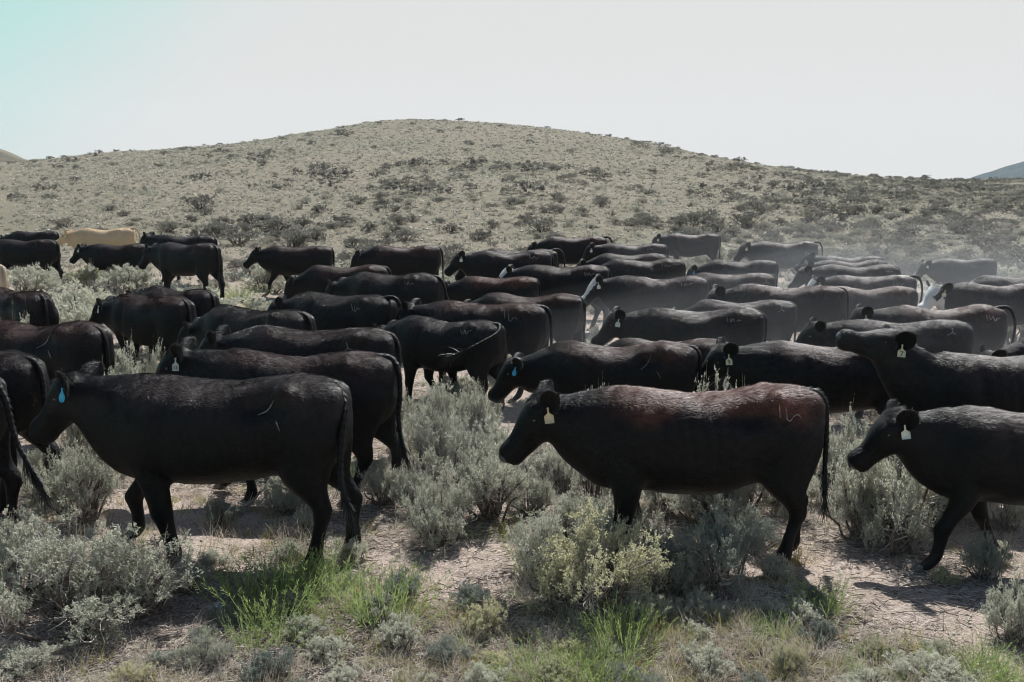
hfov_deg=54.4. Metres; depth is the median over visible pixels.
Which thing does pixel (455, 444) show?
sagebrush
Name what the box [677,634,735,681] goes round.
sagebrush
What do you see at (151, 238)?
cow
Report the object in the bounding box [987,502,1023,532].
sagebrush
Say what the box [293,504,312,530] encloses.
sagebrush
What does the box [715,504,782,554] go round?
sagebrush
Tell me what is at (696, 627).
sagebrush
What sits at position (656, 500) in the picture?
sagebrush
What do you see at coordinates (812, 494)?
sagebrush
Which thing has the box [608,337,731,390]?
cow
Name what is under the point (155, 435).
cow
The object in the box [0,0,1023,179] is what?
sky
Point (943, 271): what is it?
cow
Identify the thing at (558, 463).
sagebrush
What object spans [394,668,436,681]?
sagebrush
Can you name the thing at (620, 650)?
sagebrush
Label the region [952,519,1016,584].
sagebrush
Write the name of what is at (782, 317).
cow
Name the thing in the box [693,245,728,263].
sagebrush
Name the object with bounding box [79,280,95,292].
sagebrush
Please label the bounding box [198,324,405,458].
cow
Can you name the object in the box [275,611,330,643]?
sagebrush
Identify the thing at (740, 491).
sagebrush
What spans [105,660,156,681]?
sagebrush
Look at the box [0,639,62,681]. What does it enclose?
sagebrush
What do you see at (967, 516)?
sagebrush
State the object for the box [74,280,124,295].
sagebrush
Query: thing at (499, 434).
sagebrush
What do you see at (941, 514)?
sagebrush
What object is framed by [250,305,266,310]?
sagebrush
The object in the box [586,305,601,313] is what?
sagebrush
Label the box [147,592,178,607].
sagebrush
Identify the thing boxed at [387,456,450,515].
sagebrush
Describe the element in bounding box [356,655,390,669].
sagebrush
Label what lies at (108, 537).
rabbitbrush
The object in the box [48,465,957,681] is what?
green grass
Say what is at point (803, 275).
cow
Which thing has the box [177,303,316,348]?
cow
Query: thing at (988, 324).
cow
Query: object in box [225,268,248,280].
sagebrush
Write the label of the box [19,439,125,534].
sagebrush
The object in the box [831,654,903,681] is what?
sagebrush
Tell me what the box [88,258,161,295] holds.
sagebrush
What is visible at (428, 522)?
sagebrush
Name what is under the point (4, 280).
cow
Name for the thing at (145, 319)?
cow
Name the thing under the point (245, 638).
rabbitbrush
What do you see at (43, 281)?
sagebrush
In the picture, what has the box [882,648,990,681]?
sagebrush
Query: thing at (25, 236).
cow
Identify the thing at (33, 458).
sagebrush
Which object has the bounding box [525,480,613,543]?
sagebrush
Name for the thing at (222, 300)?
sagebrush
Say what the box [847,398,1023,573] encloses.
cow
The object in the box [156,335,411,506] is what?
cow
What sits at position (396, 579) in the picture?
sagebrush
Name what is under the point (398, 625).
sagebrush
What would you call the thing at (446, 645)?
sagebrush
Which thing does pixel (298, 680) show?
sagebrush
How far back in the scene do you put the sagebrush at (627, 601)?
6.08 m
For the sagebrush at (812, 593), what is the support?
on the ground at (204, 534)
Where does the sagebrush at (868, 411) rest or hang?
on the ground at (204, 534)
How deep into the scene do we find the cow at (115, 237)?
31.19 m
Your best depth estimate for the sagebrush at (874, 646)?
5.51 m
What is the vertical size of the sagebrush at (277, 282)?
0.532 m
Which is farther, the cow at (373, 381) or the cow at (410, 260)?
the cow at (410, 260)
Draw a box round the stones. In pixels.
[2,121,1012,263]
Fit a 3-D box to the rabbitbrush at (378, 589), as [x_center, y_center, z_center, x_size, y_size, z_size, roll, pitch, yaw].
[-0.714,1.543,6.138,1.047,0.394,0.940,2,8,11]
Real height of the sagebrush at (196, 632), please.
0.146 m
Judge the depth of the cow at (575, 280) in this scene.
18.88 m
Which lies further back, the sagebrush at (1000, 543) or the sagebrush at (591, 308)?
the sagebrush at (591, 308)
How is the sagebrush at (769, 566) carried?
on the ground at (204, 534)
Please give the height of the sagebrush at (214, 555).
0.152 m
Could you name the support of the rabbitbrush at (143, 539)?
on the ground at (204, 534)
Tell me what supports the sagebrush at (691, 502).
on the ground at (204, 534)
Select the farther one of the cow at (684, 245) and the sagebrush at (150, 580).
the cow at (684, 245)
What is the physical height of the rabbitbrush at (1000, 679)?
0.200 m
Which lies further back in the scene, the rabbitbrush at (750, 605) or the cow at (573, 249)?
the cow at (573, 249)
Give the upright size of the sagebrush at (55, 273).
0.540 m
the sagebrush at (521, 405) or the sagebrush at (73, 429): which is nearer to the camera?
the sagebrush at (73, 429)
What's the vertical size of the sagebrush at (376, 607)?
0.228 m
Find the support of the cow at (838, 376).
on the ground at (204, 534)
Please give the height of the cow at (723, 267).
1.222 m
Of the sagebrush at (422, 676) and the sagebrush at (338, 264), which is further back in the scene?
the sagebrush at (338, 264)
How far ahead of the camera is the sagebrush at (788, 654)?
5.37 m
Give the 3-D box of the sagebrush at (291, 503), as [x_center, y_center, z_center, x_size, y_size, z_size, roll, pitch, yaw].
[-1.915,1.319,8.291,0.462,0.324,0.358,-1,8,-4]
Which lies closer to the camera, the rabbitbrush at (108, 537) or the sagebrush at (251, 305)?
the rabbitbrush at (108, 537)
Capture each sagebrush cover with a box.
[0,118,1023,213]
[9,191,1023,277]
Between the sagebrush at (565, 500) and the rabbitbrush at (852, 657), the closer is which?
the rabbitbrush at (852, 657)
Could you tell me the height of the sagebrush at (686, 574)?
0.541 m
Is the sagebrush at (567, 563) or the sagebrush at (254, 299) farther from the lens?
the sagebrush at (254, 299)
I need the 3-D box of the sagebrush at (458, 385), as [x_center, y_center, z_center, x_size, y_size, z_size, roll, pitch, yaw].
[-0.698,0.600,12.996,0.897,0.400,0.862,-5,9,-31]
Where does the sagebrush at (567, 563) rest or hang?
on the ground at (204, 534)
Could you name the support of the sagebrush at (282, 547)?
on the ground at (204, 534)
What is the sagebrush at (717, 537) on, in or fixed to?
on the ground at (204, 534)
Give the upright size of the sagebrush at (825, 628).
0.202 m
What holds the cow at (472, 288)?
on the ground at (204, 534)
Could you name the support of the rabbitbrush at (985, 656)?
on the ground at (204, 534)
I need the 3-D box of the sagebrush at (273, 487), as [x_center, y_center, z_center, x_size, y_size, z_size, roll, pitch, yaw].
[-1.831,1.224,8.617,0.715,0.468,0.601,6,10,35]
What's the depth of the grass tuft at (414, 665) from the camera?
5.57 m
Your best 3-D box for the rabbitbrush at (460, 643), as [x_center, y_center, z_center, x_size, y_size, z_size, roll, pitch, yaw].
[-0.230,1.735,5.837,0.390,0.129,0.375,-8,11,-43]
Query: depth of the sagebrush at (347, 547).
7.12 m
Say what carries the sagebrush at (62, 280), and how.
on the ground at (204, 534)
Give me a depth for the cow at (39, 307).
13.99 m
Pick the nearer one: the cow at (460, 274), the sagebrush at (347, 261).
the cow at (460, 274)
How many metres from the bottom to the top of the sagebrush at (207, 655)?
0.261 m
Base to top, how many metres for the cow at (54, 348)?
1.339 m
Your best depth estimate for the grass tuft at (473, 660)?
5.55 m
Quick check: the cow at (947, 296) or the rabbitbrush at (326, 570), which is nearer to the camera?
the rabbitbrush at (326, 570)
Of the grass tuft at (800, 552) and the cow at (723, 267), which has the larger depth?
the cow at (723, 267)
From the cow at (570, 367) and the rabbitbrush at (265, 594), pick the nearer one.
the rabbitbrush at (265, 594)
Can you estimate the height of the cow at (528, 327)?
1.291 m
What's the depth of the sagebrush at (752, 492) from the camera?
8.09 m
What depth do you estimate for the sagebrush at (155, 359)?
10.33 m
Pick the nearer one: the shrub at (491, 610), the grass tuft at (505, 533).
the shrub at (491, 610)
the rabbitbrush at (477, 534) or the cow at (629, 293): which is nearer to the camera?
the rabbitbrush at (477, 534)
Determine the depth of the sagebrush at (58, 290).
23.05 m
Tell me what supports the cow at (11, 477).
on the ground at (204, 534)
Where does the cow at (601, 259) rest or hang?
on the ground at (204, 534)
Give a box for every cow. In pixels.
[0,231,60,253]
[0,238,62,285]
[0,264,8,288]
[0,287,59,326]
[0,318,114,442]
[0,349,62,513]
[0,377,59,528]
[28,359,362,567]
[56,227,140,271]
[69,243,152,287]
[88,293,196,366]
[126,285,219,360]
[138,242,224,298]
[139,231,217,283]
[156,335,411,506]
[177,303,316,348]
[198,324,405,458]
[243,245,334,296]
[267,291,401,362]
[284,264,391,298]
[325,271,448,309]
[350,244,444,281]
[373,315,507,411]
[394,298,552,402]
[444,250,553,277]
[444,276,540,301]
[455,248,565,280]
[464,292,586,375]
[488,340,702,402]
[498,264,611,331]
[498,379,831,573]
[527,236,612,266]
[576,253,667,265]
[579,243,668,261]
[582,273,710,344]
[590,258,685,279]
[590,306,767,345]
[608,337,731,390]
[652,233,720,259]
[672,299,797,341]
[675,272,777,288]
[686,259,778,283]
[694,335,918,466]
[705,283,849,332]
[733,241,823,286]
[788,264,900,287]
[793,252,883,271]
[795,316,975,419]
[803,259,887,267]
[807,275,923,303]
[836,324,1023,483]
[839,286,918,319]
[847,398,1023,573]
[848,303,1016,354]
[915,258,996,284]
[917,280,1023,326]
[952,275,1023,286]
[979,339,1023,356]
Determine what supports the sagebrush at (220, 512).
on the ground at (204, 534)
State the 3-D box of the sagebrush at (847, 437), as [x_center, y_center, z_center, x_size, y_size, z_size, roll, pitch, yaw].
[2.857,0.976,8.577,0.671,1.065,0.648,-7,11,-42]
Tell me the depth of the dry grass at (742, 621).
5.82 m
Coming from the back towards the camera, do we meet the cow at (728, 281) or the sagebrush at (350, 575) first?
the cow at (728, 281)
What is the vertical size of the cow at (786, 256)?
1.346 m
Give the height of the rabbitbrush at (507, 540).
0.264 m
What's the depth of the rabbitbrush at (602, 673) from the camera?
5.36 m
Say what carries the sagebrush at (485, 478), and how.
on the ground at (204, 534)
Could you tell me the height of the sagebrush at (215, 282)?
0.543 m
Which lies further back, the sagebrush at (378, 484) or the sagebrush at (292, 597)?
the sagebrush at (378, 484)
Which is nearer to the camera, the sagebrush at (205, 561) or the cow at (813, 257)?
the sagebrush at (205, 561)
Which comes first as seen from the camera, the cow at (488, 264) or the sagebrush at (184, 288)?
the cow at (488, 264)
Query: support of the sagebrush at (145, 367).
on the ground at (204, 534)
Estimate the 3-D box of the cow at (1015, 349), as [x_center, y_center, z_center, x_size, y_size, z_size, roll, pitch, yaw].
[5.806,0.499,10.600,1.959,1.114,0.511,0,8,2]
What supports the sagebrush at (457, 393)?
on the ground at (204, 534)
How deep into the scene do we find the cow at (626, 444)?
6.66 m
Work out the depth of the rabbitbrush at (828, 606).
6.11 m
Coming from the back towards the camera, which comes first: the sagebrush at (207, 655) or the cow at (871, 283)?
the cow at (871, 283)
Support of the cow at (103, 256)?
on the ground at (204, 534)
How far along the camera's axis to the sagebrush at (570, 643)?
5.66 m
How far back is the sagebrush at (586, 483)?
8.02 m
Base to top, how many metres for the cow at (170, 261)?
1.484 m
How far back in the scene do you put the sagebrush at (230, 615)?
6.06 m
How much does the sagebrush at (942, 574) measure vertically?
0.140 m
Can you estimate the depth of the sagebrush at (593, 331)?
17.08 m
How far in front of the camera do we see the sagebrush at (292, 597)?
6.23 m
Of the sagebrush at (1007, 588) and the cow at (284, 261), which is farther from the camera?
the cow at (284, 261)
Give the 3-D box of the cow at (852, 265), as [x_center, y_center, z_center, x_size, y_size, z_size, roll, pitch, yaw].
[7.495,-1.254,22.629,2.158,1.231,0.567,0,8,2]
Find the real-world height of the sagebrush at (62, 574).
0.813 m
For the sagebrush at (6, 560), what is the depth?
6.21 m
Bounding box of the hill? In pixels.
[0,149,25,161]
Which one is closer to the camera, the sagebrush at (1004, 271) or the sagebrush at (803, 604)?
the sagebrush at (803, 604)
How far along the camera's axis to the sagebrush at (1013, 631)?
5.72 m
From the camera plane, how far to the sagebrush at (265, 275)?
27.25 m
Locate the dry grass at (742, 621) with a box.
[0,293,1023,681]
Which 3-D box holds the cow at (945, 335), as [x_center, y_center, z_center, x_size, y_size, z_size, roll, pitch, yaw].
[4.323,0.327,11.699,2.167,1.202,0.567,1,8,6]
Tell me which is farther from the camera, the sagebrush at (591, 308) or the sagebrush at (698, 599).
the sagebrush at (591, 308)
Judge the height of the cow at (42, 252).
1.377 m
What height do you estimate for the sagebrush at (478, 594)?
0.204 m
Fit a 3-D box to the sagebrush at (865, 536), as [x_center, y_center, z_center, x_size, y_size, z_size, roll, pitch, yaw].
[2.657,1.190,7.577,0.747,1.003,0.810,-3,9,-23]
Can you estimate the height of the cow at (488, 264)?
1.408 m
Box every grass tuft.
[380,647,449,672]
[420,578,450,594]
[423,602,479,625]
[431,643,520,677]
[480,511,527,538]
[769,538,829,569]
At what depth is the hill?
347.68 m
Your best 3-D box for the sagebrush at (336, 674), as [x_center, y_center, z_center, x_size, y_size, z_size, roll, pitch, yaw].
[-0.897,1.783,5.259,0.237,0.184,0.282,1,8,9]
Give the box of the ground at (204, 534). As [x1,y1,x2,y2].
[0,120,1023,681]
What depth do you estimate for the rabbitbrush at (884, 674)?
5.22 m
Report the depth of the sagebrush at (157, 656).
5.49 m
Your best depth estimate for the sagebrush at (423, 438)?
9.24 m
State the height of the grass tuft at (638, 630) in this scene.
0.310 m
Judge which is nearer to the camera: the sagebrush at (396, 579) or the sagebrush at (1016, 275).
the sagebrush at (396, 579)
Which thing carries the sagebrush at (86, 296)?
on the ground at (204, 534)
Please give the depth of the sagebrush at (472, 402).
9.96 m
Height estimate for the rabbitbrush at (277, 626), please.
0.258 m
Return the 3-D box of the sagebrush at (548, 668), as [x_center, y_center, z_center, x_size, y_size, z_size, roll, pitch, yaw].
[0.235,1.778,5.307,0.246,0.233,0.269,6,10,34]
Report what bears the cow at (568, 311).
on the ground at (204, 534)
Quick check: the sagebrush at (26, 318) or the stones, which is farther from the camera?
the stones
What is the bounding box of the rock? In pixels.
[204,601,223,609]
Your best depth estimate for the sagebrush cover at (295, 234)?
42.74 m
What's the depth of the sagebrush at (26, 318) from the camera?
13.04 m
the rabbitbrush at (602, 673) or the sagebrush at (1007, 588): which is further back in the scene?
the sagebrush at (1007, 588)
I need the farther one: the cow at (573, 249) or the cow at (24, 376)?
the cow at (573, 249)
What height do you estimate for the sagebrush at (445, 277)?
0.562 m
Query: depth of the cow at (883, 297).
15.93 m
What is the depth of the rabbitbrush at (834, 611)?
6.06 m
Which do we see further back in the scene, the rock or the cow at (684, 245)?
the cow at (684, 245)
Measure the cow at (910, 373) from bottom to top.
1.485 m
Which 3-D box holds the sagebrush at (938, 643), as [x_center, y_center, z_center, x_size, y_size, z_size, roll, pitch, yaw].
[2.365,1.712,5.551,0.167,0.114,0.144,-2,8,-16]
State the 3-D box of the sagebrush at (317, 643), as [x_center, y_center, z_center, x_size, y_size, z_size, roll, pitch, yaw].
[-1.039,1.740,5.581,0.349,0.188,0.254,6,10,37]
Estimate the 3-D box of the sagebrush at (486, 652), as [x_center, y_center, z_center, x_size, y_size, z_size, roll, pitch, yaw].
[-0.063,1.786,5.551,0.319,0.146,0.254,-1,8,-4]
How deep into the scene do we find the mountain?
779.58 m
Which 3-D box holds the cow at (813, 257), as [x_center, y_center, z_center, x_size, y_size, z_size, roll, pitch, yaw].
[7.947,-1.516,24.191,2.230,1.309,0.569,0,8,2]
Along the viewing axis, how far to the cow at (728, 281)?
18.40 m
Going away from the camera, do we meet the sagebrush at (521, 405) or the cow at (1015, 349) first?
the cow at (1015, 349)
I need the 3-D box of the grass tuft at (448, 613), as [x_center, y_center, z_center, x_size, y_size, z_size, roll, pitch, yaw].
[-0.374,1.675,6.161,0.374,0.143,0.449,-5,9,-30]
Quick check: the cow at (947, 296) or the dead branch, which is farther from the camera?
the cow at (947, 296)
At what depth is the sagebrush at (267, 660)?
5.32 m
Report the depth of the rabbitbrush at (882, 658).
5.44 m
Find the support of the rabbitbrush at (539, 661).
on the ground at (204, 534)
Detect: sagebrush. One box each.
[0,502,203,650]
[0,504,64,606]
[0,505,42,563]
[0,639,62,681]
[7,262,63,292]
[12,299,29,322]
[18,435,81,505]
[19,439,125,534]
[37,278,117,311]
[50,278,69,289]
[51,268,72,281]
[53,287,70,299]
[54,290,104,325]
[59,368,107,479]
[60,263,114,289]
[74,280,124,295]
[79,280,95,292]
[82,329,154,449]
[84,536,193,624]
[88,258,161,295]
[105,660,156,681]
[114,343,154,370]
[115,365,151,373]
[136,335,165,372]
[144,649,174,667]
[146,343,176,357]
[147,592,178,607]
[154,279,187,290]
[165,547,213,593]
[170,627,235,668]
[174,284,197,291]
[177,285,242,305]
[188,623,217,644]
[190,281,214,288]
[193,541,234,571]
[201,496,245,529]
[202,600,244,625]
[208,279,229,288]
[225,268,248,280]
[237,561,282,590]
[239,643,296,681]
[240,293,266,304]
[241,272,265,286]
[245,299,268,308]
[249,263,283,289]
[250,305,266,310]
[255,486,306,515]
[256,476,332,502]
[259,279,285,293]
[263,589,312,615]
[265,537,307,562]
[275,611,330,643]
[291,676,313,681]
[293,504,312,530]
[297,632,353,667]
[298,556,333,575]
[324,658,363,681]
[326,535,368,560]
[332,259,349,267]
[343,572,368,585]
[344,259,350,267]
[355,452,414,506]
[355,585,403,623]
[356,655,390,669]
[370,611,422,652]
[383,567,421,601]
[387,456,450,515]
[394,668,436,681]
[395,460,477,553]
[397,400,456,474]
[401,370,473,465]
[408,410,505,490]
[418,373,488,393]
[419,390,494,407]
[420,633,481,667]
[431,374,504,444]
[436,429,536,523]
[439,268,452,279]
[448,579,490,611]
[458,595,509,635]
[462,660,511,681]
[468,412,549,481]
[472,642,527,672]
[503,462,560,517]
[504,487,688,625]
[505,513,569,577]
[510,397,527,414]
[523,442,583,495]
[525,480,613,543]
[531,655,578,681]
[552,635,597,663]
[561,487,686,557]
[570,376,609,505]
[582,324,606,345]
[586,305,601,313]
[593,658,664,681]
[595,639,625,660]
[605,584,672,622]
[640,490,694,518]
[640,525,714,596]
[660,491,761,528]
[664,583,736,620]
[665,492,771,599]
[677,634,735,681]
[681,360,758,518]
[681,617,714,638]
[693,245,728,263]
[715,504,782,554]
[722,373,776,516]
[739,669,770,681]
[744,633,778,654]
[753,469,820,509]
[753,546,795,582]
[764,640,812,677]
[768,590,823,624]
[793,585,830,605]
[793,610,848,646]
[807,432,914,554]
[812,393,884,500]
[828,407,948,557]
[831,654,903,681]
[844,409,878,415]
[853,631,899,662]
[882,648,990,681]
[888,456,946,526]
[920,637,948,654]
[929,566,966,584]
[938,499,973,523]
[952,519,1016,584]
[978,557,1023,650]
[980,540,1015,566]
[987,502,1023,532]
[992,584,1020,600]
[997,265,1017,277]
[1003,272,1023,277]
[1005,325,1023,344]
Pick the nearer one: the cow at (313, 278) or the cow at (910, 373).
the cow at (910, 373)
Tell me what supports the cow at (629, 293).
on the ground at (204, 534)
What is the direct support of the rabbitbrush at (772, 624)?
on the ground at (204, 534)
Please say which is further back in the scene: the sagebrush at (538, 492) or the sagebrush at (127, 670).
the sagebrush at (538, 492)
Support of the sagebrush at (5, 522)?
on the ground at (204, 534)
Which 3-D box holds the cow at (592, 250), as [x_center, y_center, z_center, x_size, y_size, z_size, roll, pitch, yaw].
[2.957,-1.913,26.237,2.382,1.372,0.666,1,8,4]
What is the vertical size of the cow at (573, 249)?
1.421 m
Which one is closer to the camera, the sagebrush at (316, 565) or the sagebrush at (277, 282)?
the sagebrush at (316, 565)
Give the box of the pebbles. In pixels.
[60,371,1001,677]
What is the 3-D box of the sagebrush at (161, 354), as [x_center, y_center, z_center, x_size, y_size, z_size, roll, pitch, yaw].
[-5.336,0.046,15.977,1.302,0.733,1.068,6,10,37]
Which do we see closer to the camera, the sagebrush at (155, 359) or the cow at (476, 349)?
the sagebrush at (155, 359)
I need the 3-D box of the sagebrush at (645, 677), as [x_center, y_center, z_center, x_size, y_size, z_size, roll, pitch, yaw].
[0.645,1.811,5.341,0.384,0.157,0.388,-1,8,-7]
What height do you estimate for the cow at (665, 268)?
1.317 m
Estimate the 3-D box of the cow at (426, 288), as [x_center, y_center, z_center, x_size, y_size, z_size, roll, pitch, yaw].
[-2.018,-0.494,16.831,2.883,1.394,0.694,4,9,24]
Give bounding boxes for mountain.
[968,161,1023,179]
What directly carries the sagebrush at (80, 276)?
on the ground at (204, 534)
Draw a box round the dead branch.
[225,482,266,510]
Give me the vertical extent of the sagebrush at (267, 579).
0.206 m
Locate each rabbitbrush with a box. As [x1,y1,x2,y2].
[88,522,134,557]
[131,529,152,547]
[181,542,353,635]
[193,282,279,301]
[198,605,283,662]
[226,588,354,648]
[238,531,378,610]
[308,550,473,632]
[445,623,511,656]
[458,627,659,681]
[459,521,492,543]
[496,524,523,553]
[516,635,664,681]
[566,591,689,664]
[728,598,811,644]
[734,595,764,611]
[772,568,872,625]
[823,591,857,619]
[825,636,878,680]
[845,656,916,681]
[860,643,902,668]
[889,622,1023,681]
[955,643,1023,681]
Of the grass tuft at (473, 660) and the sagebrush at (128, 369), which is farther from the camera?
the sagebrush at (128, 369)
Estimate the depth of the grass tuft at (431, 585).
6.58 m
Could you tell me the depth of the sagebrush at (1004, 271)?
30.54 m
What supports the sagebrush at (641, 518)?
on the ground at (204, 534)
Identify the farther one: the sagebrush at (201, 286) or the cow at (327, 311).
the sagebrush at (201, 286)
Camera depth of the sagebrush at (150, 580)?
6.10 m
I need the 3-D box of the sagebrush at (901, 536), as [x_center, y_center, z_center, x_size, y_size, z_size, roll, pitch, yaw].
[2.816,1.091,7.396,0.831,1.192,1.036,1,8,8]
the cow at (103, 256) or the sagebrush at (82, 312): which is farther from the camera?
the cow at (103, 256)
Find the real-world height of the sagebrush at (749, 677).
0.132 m
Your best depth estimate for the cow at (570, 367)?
9.54 m
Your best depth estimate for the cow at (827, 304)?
14.70 m
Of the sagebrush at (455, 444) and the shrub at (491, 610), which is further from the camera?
the sagebrush at (455, 444)
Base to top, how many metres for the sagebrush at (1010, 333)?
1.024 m
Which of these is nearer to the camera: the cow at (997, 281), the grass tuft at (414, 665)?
the grass tuft at (414, 665)
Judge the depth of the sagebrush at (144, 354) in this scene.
15.02 m
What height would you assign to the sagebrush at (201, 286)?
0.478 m
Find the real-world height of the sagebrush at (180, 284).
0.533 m
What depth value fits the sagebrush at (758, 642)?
5.62 m
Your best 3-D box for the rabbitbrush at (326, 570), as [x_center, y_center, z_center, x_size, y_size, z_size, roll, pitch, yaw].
[-1.262,1.492,6.482,0.821,0.359,1.160,-5,9,-30]
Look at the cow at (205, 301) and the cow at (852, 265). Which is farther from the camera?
the cow at (852, 265)
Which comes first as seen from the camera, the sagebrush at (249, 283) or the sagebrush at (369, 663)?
the sagebrush at (369, 663)
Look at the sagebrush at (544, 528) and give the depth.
6.78 m
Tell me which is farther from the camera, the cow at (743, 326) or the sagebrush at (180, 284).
the sagebrush at (180, 284)
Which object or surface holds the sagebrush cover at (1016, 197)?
on the ground at (204, 534)
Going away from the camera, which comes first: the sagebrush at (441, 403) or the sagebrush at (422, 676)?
the sagebrush at (422, 676)

